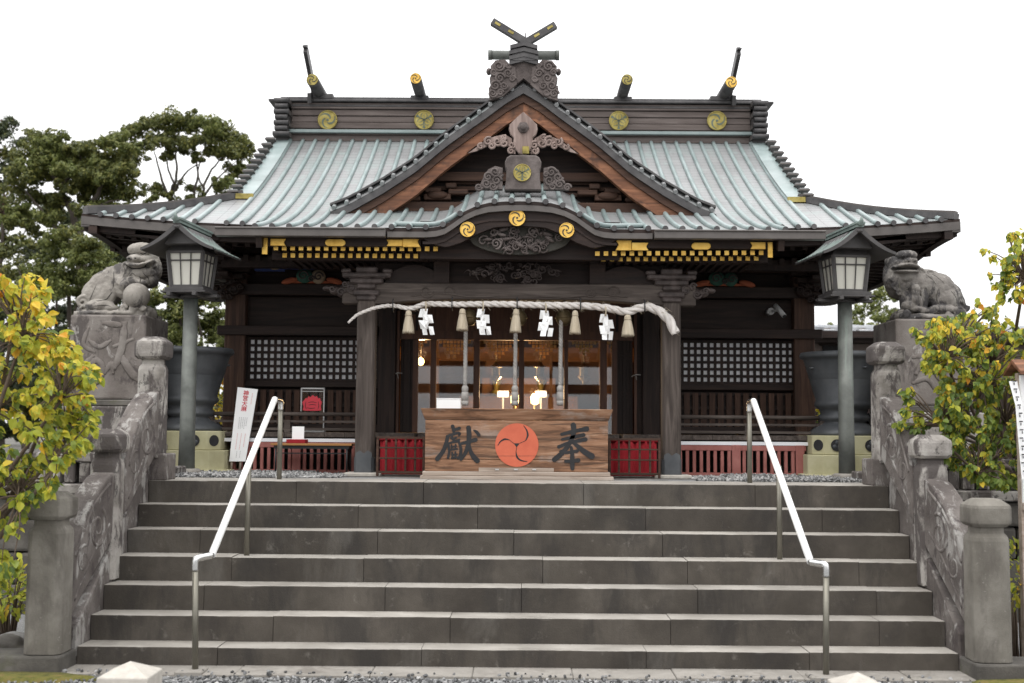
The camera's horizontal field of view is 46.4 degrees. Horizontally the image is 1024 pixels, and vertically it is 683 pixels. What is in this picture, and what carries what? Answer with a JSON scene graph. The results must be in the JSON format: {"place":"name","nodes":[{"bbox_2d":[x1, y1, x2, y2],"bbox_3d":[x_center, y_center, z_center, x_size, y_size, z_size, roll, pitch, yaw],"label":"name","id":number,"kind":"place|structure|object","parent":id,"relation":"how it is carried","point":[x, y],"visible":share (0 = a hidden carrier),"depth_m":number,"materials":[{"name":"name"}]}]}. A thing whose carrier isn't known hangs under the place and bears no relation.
{"place":"outdoors","nodes":[
{"label":"outdoors","id":0,"kind":"place"},
{"bbox_2d":[0,436,692,479],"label":"terrace ground","id":1,"kind":"structure","parent":0,"point":[13,443],"depth_m":12.31,"materials":[{"name":"grey stone"}]},
{"bbox_2d":[0,115,30,445],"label":"broadleaf tree","id":2,"kind":"object","parent":1,"relation":"on","point":[5,124],"visible":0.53,"depth_m":30.45,"materials":[{"name":"green plant"}]},
{"bbox_2d":[7,219,117,339],"bbox_3d":[-8.656,-0.108,23.071,2.258,4.563,1.595,0,-4,0],"label":"broadleaf tree","id":3,"kind":"object","parent":1,"relation":"on","point":[74,253],"visible":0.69,"depth_m":22.92,"materials":[{"name":"green plant"}]},
{"bbox_2d":[0,243,126,448],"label":"evergreen tree","id":4,"kind":"object","parent":1,"relation":"on","point":[8,272],"visible":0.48,"depth_m":25.91,"materials":[{"name":"green plant"}]},
{"bbox_2d":[0,126,146,297],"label":"broadleaf tree","id":5,"kind":"object","parent":1,"relation":"on","point":[84,171],"visible":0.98,"depth_m":25.13,"materials":[{"name":"green plant"}]},
{"bbox_2d":[0,204,163,389],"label":"evergreen tree","id":6,"kind":"object","parent":1,"relation":"on","point":[20,242],"visible":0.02,"depth_m":30.57,"materials":[{"name":"green plant"}]},
{"bbox_2d":[0,362,222,444],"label":"evergreen tree","id":7,"kind":"object","parent":1,"relation":"on","point":[8,434],"visible":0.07,"depth_m":22.47,"materials":[{"name":"green plant"}]},
{"bbox_2d":[56,315,167,462],"bbox_3d":[-4.085,0.569,12.400,1.091,1.628,1.091,0,-4,0],"label":"stone pedestal","id":8,"kind":"object","parent":1,"relation":"on","point":[106,343],"visible":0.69,"depth_m":12.05,"materials":[{"name":"grey stone"}]},
{"bbox_2d":[74,242,161,319],"bbox_3d":[-4.096,-0.625,12.439,0.868,0.823,0.638,0,-4,0],"label":"lion statue","id":9,"kind":"object","parent":8,"relation":"on","point":[133,278],"visible":0.82,"depth_m":12.31,"materials":[{"name":"stone"}]},
{"bbox_2d":[107,104,256,202],"bbox_3d":[-7.550,-1.486,27.216,3.417,7.953,1.648,0,-4,0],"label":"broadleaf tree","id":10,"kind":"object","parent":1,"relation":"on","point":[225,140],"visible":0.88,"depth_m":27.26,"materials":[{"name":"green plant"}]},
{"bbox_2d":[147,285,224,347],"bbox_3d":[-5.362,0.396,20.010,1.721,3.144,1.466,2,-5,-21],"label":"broadleaf tree","id":11,"kind":"object","parent":1,"relation":"on","point":[209,322],"visible":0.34,"depth_m":20.00,"materials":[{"name":"green plant"}]},
{"bbox_2d":[140,212,240,472],"bbox_3d":[-3.225,0.059,11.931,0.737,2.568,0.923,0,-4,6],"label":"lamp post","id":12,"kind":"object","parent":1,"relation":"on","point":[186,249],"visible":0.98,"depth_m":11.85,"materials":[{"name":"grey metal"}]},
{"bbox_2d":[166,431,238,471],"bbox_3d":[-3.442,1.181,12.706,1.060,0.463,1.060,0,-4,0],"label":"vessel base","id":13,"kind":"object","parent":1,"relation":"on","point":[212,450],"visible":0.22,"depth_m":12.30,"materials":[{"name":"beige concrete"}]},
{"bbox_2d":[165,346,233,430],"bbox_3d":[-3.437,0.514,12.756,0.904,0.879,0.904,0,-4,0],"label":"water vessel","id":14,"kind":"object","parent":13,"relation":"on","point":[212,364],"visible":0.58,"depth_m":12.51,"materials":[{"name":"grey metal"}]},
{"bbox_2d":[213,380,222,424],"bbox_3d":[-3.765,0.910,15.607,0.633,1.420,0.643,0,-4,0],"label":"shrub","id":15,"kind":"object","parent":1,"relation":"on","point":[219,409],"visible":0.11,"depth_m":15.46,"materials":[{"name":"yellow plant"}]},
{"bbox_2d":[229,387,257,470],"bbox_3d":[-2.818,0.932,12.540,0.268,0.906,0.078,0,-4,0],"label":"sign board","id":16,"kind":"object","parent":1,"relation":"on","point":[246,398],"visible":0.99,"depth_m":12.54,"materials":[{"name":"white paper"}]},
{"bbox_2d":[376,436,424,475],"bbox_3d":[-1.109,1.148,11.939,0.485,0.393,0.111,0,-4,0],"label":"lattice barrier","id":17,"kind":"object","parent":1,"relation":"on","point":[402,455],"visible":0.92,"depth_m":11.96,"materials":[{"name":"wood"}]},
{"bbox_2d":[175,469,861,482],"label":"platform gravel","id":18,"kind":"structure","parent":1,"relation":"on","point":[762,477],"depth_m":11.45,"materials":[{"name":"grey gravel"}]},
{"bbox_2d":[271,443,354,471],"bbox_3d":[-2.044,1.205,12.295,0.825,0.314,0.320,0,-4,0],"label":"folding table","id":19,"kind":"object","parent":18,"relation":"on","point":[346,446],"visible":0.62,"depth_m":12.16,"materials":[{"name":"brown wood"}]},
{"bbox_2d":[286,439,307,442],"bbox_3d":[-2.206,1.025,12.275,0.192,0.040,0.190,0,-4,0],"label":"red tray","id":20,"kind":"object","parent":19,"relation":"on","point":[296,440],"visible":0.94,"depth_m":12.18,"materials":[{"name":"plastic"}]},
{"bbox_2d":[292,426,303,438],"bbox_3d":[-2.194,0.940,12.286,0.123,0.131,0.060,0,-4,0],"label":"paper notice","id":21,"kind":"object","parent":20,"relation":"on","point":[297,432],"visible":0.92,"depth_m":12.26,"materials":[{"name":"white paper"}]},
{"bbox_2d":[81,18,960,477],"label":"shrine hall","id":22,"kind":"structure","parent":1,"relation":"on","point":[711,220],"depth_m":13.48,"materials":[{"name":"brown wood"}]},
{"bbox_2d":[245,336,378,381],"bbox_3d":[-2.333,0.214,13.966,1.608,0.568,0.120,0,-4,0],"label":"lattice window","id":23,"kind":"structure","parent":22,"relation":"in","point":[267,358],"depth_m":13.96,"materials":[{"name":"black wood"}]},
{"bbox_2d":[300,388,325,431],"bbox_3d":[-2.160,0.743,12.973,0.271,0.481,0.120,0,-4,0],"label":"poster stand","id":24,"kind":"object","parent":22,"relation":"on","point":[312,403],"visible":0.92,"depth_m":12.97,"materials":[{"name":"red plastic"}]},
{"bbox_2d":[395,309,401,432],"bbox_3d":[-1.401,0.340,13.893,0.262,1.433,0.117,0,-4,0],"label":"door leaf","id":25,"kind":"structure","parent":22,"relation":"in","point":[397,373],"depth_m":13.87,"materials":[{"name":"black wood"}]},
{"bbox_2d":[400,309,417,432],"bbox_3d":[-1.201,0.344,13.966,0.197,1.438,0.068,0,-4,0],"label":"door leaf","id":26,"kind":"structure","parent":22,"relation":"in","point":[406,378],"depth_m":13.94,"materials":[{"name":"black wood"}]},
{"bbox_2d":[418,342,423,365],"bbox_3d":[-1.122,-0.222,14.765,0.089,1.041,0.086,0,-4,0],"label":"pendant lamp","id":27,"kind":"object","parent":22,"relation":"hanging from","point":[421,361],"visible":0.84,"depth_m":14.71,"materials":[{"name":"white"}]},
{"bbox_2d":[418,340,430,355],"bbox_3d":[-1.040,0.521,13.939,0.169,1.084,0.018,0,-4,0],"label":"glass door","id":28,"kind":"structure","parent":22,"relation":"in","point":[425,341],"depth_m":13.97,"materials":[{"name":"glass"}]},
{"bbox_2d":[436,341,473,360],"bbox_3d":[-0.669,0.524,13.937,0.433,1.084,0.018,0,-4,0],"label":"lattice panel","id":29,"kind":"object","parent":22,"relation":"in","point":[462,342],"depth_m":13.96,"materials":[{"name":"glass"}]},
{"bbox_2d":[461,300,477,405],"bbox_3d":[-0.443,0.096,12.220,0.184,1.122,0.181,0,-4,0],"label":"bell rope","id":30,"kind":"object","parent":22,"relation":"hanging from","point":[471,317],"visible":0.77,"depth_m":12.15,"materials":[{"name":"grey fabric"}]},
{"bbox_2d":[490,360,501,383],"bbox_3d":[-0.195,-0.111,14.651,0.157,1.266,0.157,-1,-5,23],"label":"hanging lantern","id":31,"kind":"object","parent":22,"relation":"hanging from","point":[495,377],"visible":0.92,"depth_m":14.57,"materials":[{"name":"grey metal"}]},
{"bbox_2d":[484,340,513,357],"bbox_3d":[-0.151,0.527,13.934,0.452,1.084,0.018,0,-4,0],"label":"lattice panel","id":32,"kind":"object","parent":22,"relation":"in","point":[510,341],"depth_m":13.96,"materials":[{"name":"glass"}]},
{"bbox_2d":[497,391,508,408],"bbox_3d":[-0.117,0.907,15.390,0.150,0.546,0.058,0,-4,0],"label":"strip light","id":33,"kind":"object","parent":22,"relation":"attached to","point":[502,393],"visible":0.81,"depth_m":15.39,"materials":[{"name":"white"}]},
{"bbox_2d":[348,297,679,334],"bbox_3d":[0.017,-0.265,12.062,3.356,0.387,0.133,0,-4,0],"label":"sacred rope","id":34,"kind":"object","parent":22,"relation":"attached to","point":[665,316],"visible":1,"depth_m":12.05,"materials":[{"name":"white fabric"}]},
{"bbox_2d":[402,310,413,333],"bbox_3d":[-1.044,-0.196,12.045,0.121,0.238,0.122,0,-4,0],"label":"straw tassel","id":35,"kind":"object","parent":34,"relation":"hanging from","point":[408,326],"visible":1,"depth_m":12.01,"materials":[{"name":"beige fabric"}]},
{"bbox_2d":[418,301,434,334],"bbox_3d":[-0.858,-0.235,12.002,0.168,0.339,0.084,0,-4,0],"label":"paper streamer","id":36,"kind":"object","parent":34,"relation":"hanging from","point":[425,321],"visible":1,"depth_m":11.99,"materials":[{"name":"white paper"}]},
{"bbox_2d":[456,309,467,331],"bbox_3d":[-0.500,-0.218,12.040,0.119,0.229,0.125,-3,-7,27],"label":"straw tassel","id":37,"kind":"object","parent":34,"relation":"hanging from","point":[462,325],"visible":1,"depth_m":12.01,"materials":[{"name":"beige fabric"}]},
{"bbox_2d":[476,301,490,334],"bbox_3d":[-0.283,-0.236,11.996,0.153,0.339,0.098,0,-4,0],"label":"paper streamer","id":38,"kind":"object","parent":34,"relation":"hanging from","point":[481,324],"visible":1,"depth_m":11.98,"materials":[{"name":"white paper"}]},
{"bbox_2d":[510,309,520,332],"bbox_3d":[0.039,-0.207,12.041,0.116,0.248,0.125,4,-4,-36],"label":"straw tassel","id":39,"kind":"object","parent":34,"relation":"hanging from","point":[515,326],"visible":1,"depth_m":12.01,"materials":[{"name":"beige fabric"}]},
{"bbox_2d":[538,303,552,336],"bbox_3d":[0.339,-0.219,11.985,0.152,0.339,0.089,1,-4,-12],"label":"paper streamer","id":40,"kind":"object","parent":34,"relation":"hanging from","point":[544,324],"visible":1,"depth_m":11.97,"materials":[{"name":"white paper"}]},
{"bbox_2d":[569,310,580,334],"bbox_3d":[0.637,-0.191,12.035,0.115,0.246,0.114,1,-4,-9],"label":"straw tassel","id":41,"kind":"object","parent":34,"relation":"hanging from","point":[575,326],"visible":1,"depth_m":12.01,"materials":[{"name":"beige fabric"}]},
{"bbox_2d":[599,306,613,339],"bbox_3d":[0.950,-0.184,11.985,0.153,0.339,0.090,0,-4,0],"label":"paper streamer","id":42,"kind":"object","parent":34,"relation":"hanging from","point":[606,326],"visible":1,"depth_m":11.97,"materials":[{"name":"white paper"}]},
{"bbox_2d":[621,314,633,337],"bbox_3d":[1.165,-0.159,12.026,0.132,0.226,0.125,-2,-7,18],"label":"straw tassel","id":43,"kind":"object","parent":34,"relation":"hanging from","point":[627,329],"visible":1,"depth_m":11.99,"materials":[{"name":"beige fabric"}]},
{"bbox_2d":[510,300,527,405],"bbox_3d":[0.067,0.096,12.217,0.184,1.122,0.181,0,-4,0],"label":"bell rope","id":44,"kind":"object","parent":22,"relation":"hanging from","point":[514,392],"visible":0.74,"depth_m":12.14,"materials":[{"name":"grey fabric"}]},
{"bbox_2d":[531,393,538,420],"bbox_3d":[0.282,0.884,14.674,0.120,0.492,0.114,0,-4,0],"label":"table lamp","id":45,"kind":"object","parent":22,"relation":"in","point":[534,399],"visible":0.63,"depth_m":14.65,"materials":[{"name":"white"}]},
{"bbox_2d":[534,344,546,383],"bbox_3d":[0.348,-0.109,14.648,0.157,1.262,0.157,2,-5,-22],"label":"hanging lantern","id":46,"kind":"object","parent":22,"relation":"hanging from","point":[540,376],"visible":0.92,"depth_m":14.57,"materials":[{"name":"grey metal"}]},
{"bbox_2d":[535,391,546,420],"bbox_3d":[0.372,0.909,15.387,0.150,0.550,0.058,0,-4,0],"label":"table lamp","id":47,"kind":"object","parent":22,"relation":"attached to","point":[542,393],"visible":0.64,"depth_m":15.39,"materials":[{"name":"white"}]},
{"bbox_2d":[528,341,558,357],"bbox_3d":[0.373,0.531,13.931,0.462,1.084,0.018,0,-4,0],"label":"lattice panel","id":48,"kind":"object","parent":22,"relation":"in","point":[545,347],"depth_m":13.96,"materials":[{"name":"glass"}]},
{"bbox_2d":[555,301,571,405],"bbox_3d":[0.528,0.096,12.215,0.184,1.122,0.181,0,-4,0],"label":"bell rope","id":49,"kind":"object","parent":22,"relation":"hanging from","point":[563,317],"visible":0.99,"depth_m":12.15,"materials":[{"name":"grey fabric"}]},
{"bbox_2d":[578,341,589,383],"bbox_3d":[0.880,-0.107,14.645,0.157,1.258,0.157,2,-5,-22],"label":"hanging lantern","id":50,"kind":"object","parent":22,"relation":"hanging from","point":[583,377],"visible":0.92,"depth_m":14.57,"materials":[{"name":"grey metal"}]},
{"bbox_2d":[572,342,595,354],"bbox_3d":[0.838,0.534,13.928,0.367,1.084,0.018,0,-4,0],"label":"glass door","id":51,"kind":"structure","parent":22,"relation":"in","point":[576,346],"depth_m":13.96,"materials":[{"name":"glass"}]},
{"bbox_2d":[616,314,632,433],"bbox_3d":[1.309,0.362,13.952,0.196,1.438,0.068,0,-4,0],"label":"door leaf","id":52,"kind":"structure","parent":22,"relation":"in","point":[624,348],"depth_m":13.92,"materials":[{"name":"black wood"}]},
{"bbox_2d":[631,312,641,433],"bbox_3d":[1.523,0.360,13.876,0.286,1.433,0.117,0,-4,0],"label":"door leaf","id":53,"kind":"structure","parent":22,"relation":"in","point":[637,375],"depth_m":13.87,"materials":[{"name":"black wood"}]},
{"bbox_2d":[660,338,792,384],"bbox_3d":[2.499,0.247,13.938,1.617,0.568,0.120,0,-4,0],"label":"lattice window","id":54,"kind":"structure","parent":22,"relation":"in","point":[767,362],"depth_m":13.93,"materials":[{"name":"black wood"}]},
{"bbox_2d":[765,303,785,317],"bbox_3d":[3.023,-0.345,13.763,0.116,0.176,0.396,2,-4,-14],"label":"security camera","id":55,"kind":"object","parent":22,"relation":"attached to","point":[771,311],"visible":1,"depth_m":13.69,"materials":[{"name":"grey plastic"}]},
{"bbox_2d":[608,438,660,477],"bbox_3d":[1.219,1.164,11.925,0.518,0.393,0.111,0,-4,0],"label":"lattice barrier","id":56,"kind":"object","parent":1,"relation":"on","point":[632,456],"visible":0.95,"depth_m":11.95,"materials":[{"name":"wood"}]},
{"bbox_2d":[788,435,870,475],"bbox_3d":[3.521,1.230,12.665,1.060,0.463,1.060,0,-4,0],"label":"vessel base","id":57,"kind":"object","parent":1,"relation":"on","point":[820,456],"visible":0.53,"depth_m":12.26,"materials":[{"name":"beige concrete"}]},
{"bbox_2d":[799,350,873,435],"bbox_3d":[3.526,0.563,12.715,0.904,0.879,0.904,0,-4,0],"label":"water vessel","id":58,"kind":"object","parent":57,"relation":"on","point":[821,369],"visible":0.71,"depth_m":12.46,"materials":[{"name":"grey metal"}]},
{"bbox_2d":[795,216,896,477],"bbox_3d":[3.325,0.104,11.892,0.737,2.568,0.923,1,-4,-6],"label":"lamp post","id":59,"kind":"object","parent":1,"relation":"on","point":[849,254],"visible":0.97,"depth_m":11.81,"materials":[{"name":"metal"}]},
{"bbox_2d":[827,285,898,324],"bbox_3d":[9.440,0.694,30.128,2.175,4.290,2.288,-4,-6,43],"label":"broadleaf tree","id":60,"kind":"object","parent":1,"relation":"on","point":[874,308],"visible":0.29,"depth_m":30.15,"materials":[{"name":"green plant"}]},
{"bbox_2d":[815,324,1023,458],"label":"annex building","id":61,"kind":"structure","parent":1,"relation":"on","point":[862,337],"depth_m":19.36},
{"bbox_2d":[820,344,837,350],"bbox_3d":[5.226,0.193,19.483,0.404,0.352,0.059,0,-4,0],"label":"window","id":62,"kind":"structure","parent":61,"relation":"in","point":[826,347],"depth_m":19.49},
{"bbox_2d":[867,319,996,454],"bbox_3d":[4.241,0.620,12.351,1.090,1.642,1.090,0,-4,0],"label":"stone pedestal","id":63,"kind":"object","parent":1,"relation":"on","point":[912,375],"visible":0.21,"depth_m":11.99,"materials":[{"name":"grey stone"}]},
{"bbox_2d":[882,250,970,321],"bbox_3d":[4.293,-0.558,12.409,0.856,0.780,0.595,0,-4,0],"label":"lion statue","id":64,"kind":"object","parent":63,"relation":"on","point":[914,288],"visible":0.74,"depth_m":12.27,"materials":[{"name":"stone"}]},
{"bbox_2d":[891,228,1023,493],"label":"autumn bush","id":65,"kind":"object","parent":1,"relation":"on","point":[948,343],"visible":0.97,"depth_m":9.88,"materials":[{"name":"yellow plant"}]},
{"bbox_2d":[2,668,980,682],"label":"gravel","id":66,"kind":"structure","parent":0,"point":[288,679],"depth_m":8.39,"materials":[{"name":"grey gravel"}]},
{"bbox_2d":[0,0,1023,422],"label":"sky","id":67,"kind":"structure","parent":0,"point":[907,104],"materials":[{"name":"white"}]},
{"bbox_2d":[10,614,1020,682],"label":"ground","id":68,"kind":"structure","parent":0,"point":[21,625],"depth_m":8.44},
{"bbox_2d":[0,633,23,647],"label":"rock","id":69,"kind":"object","parent":68,"relation":"on","point":[9,640],"visible":0.41,"depth_m":9.12,"materials":[{"name":"stone"}]},
{"bbox_2d":[1,631,23,638],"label":"rock","id":70,"kind":"object","parent":68,"relation":"on","point":[20,634],"visible":0.12,"depth_m":9.44,"materials":[{"name":"grey stone"}]},
{"bbox_2d":[0,556,26,634],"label":"shrub","id":71,"kind":"object","parent":68,"relation":"on","point":[6,626],"visible":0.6,"depth_m":9.74,"materials":[{"name":"yellow plant"}]},
{"bbox_2d":[0,451,94,613],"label":"retaining wall","id":72,"kind":"structure","parent":68,"relation":"on","point":[74,477],"depth_m":11.36,"materials":[{"name":"stone"}]},
{"bbox_2d":[0,273,104,589],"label":"autumn bush","id":73,"kind":"object","parent":68,"relation":"on","point":[24,311],"visible":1,"depth_m":8.34,"materials":[{"name":"yellow plant"}]},
{"bbox_2d":[0,337,185,671],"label":"stone balustrade","id":74,"kind":"object","parent":68,"relation":"on","point":[77,544],"visible":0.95,"depth_m":9.23,"materials":[{"name":"stone"}]},
{"bbox_2d":[97,661,161,682],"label":"stone bollard","id":75,"kind":"object","parent":68,"relation":"on","point":[131,672],"visible":1,"depth_m":7.33,"materials":[{"name":"white stone"}]},
{"bbox_2d":[0,671,1023,682],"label":"moss","id":76,"kind":"object","parent":68,"relation":"on","point":[19,676],"visible":0.69,"depth_m":8.33,"materials":[{"name":"green plant"}]},
{"bbox_2d":[77,476,957,671],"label":"stone staircase","id":77,"kind":"structure","parent":68,"relation":"on","point":[670,574],"depth_m":9.63,"materials":[{"name":"grey stone"}]},
{"bbox_2d":[174,396,283,676],"bbox_3d":[-2.179,1.456,9.726,0.216,2.080,2.360,0,-4,6],"label":"handrail","id":78,"kind":"object","parent":77,"relation":"on","point":[194,670],"visible":0.98,"depth_m":9.40,"materials":[{"name":"metal"}]},
{"bbox_2d":[420,408,613,480],"bbox_3d":[0.048,0.996,11.633,1.818,0.666,0.850,0,-4,0],"label":"offertory box","id":79,"kind":"object","parent":77,"relation":"on","point":[496,444],"visible":0.99,"depth_m":11.25,"materials":[{"name":"brown wood"}]},
{"bbox_2d":[436,398,461,407],"bbox_3d":[-0.613,0.612,11.625,0.241,0.115,0.178,0,-4,0],"label":"paper box","id":80,"kind":"object","parent":79,"relation":"on","point":[448,402],"visible":0.79,"depth_m":11.54,"materials":[{"name":"white paper"}]},
{"bbox_2d":[746,398,836,682],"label":"handrail","id":81,"kind":"object","parent":77,"relation":"on","point":[781,488],"visible":0.94,"depth_m":9.45,"materials":[{"name":"metal"}]},
{"bbox_2d":[827,672,878,682],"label":"stone bollard","id":82,"kind":"object","parent":68,"relation":"on","point":[856,677],"visible":1,"depth_m":7.37,"materials":[{"name":"white stone"}]},
{"bbox_2d":[851,342,1023,680],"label":"stone balustrade","id":83,"kind":"object","parent":68,"relation":"on","point":[959,551],"visible":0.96,"depth_m":9.17,"materials":[{"name":"stone"}]},
{"bbox_2d":[945,459,1019,622],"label":"retaining wall","id":84,"kind":"structure","parent":68,"relation":"on","point":[965,488],"depth_m":11.31,"materials":[{"name":"stone"}]},
{"bbox_2d":[1003,359,1023,656],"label":"notice board","id":85,"kind":"object","parent":68,"relation":"on","point":[1017,383],"visible":0.99,"depth_m":9.43,"materials":[{"name":"white paper"}]},
{"bbox_2d":[1009,536,1021,656],"bbox_3d":[4.033,2.045,9.557,0.325,0.974,0.353,-2,-5,32],"label":"shrub","id":86,"kind":"object","parent":68,"relation":"on","point":[1015,649],"visible":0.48,"depth_m":9.52,"materials":[{"name":"green plant"}]},
{"bbox_2d":[62,664,975,682],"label":"pavement","id":87,"kind":"structure","parent":0,"point":[673,674],"depth_m":8.62,"materials":[{"name":"stone"}]}
]}

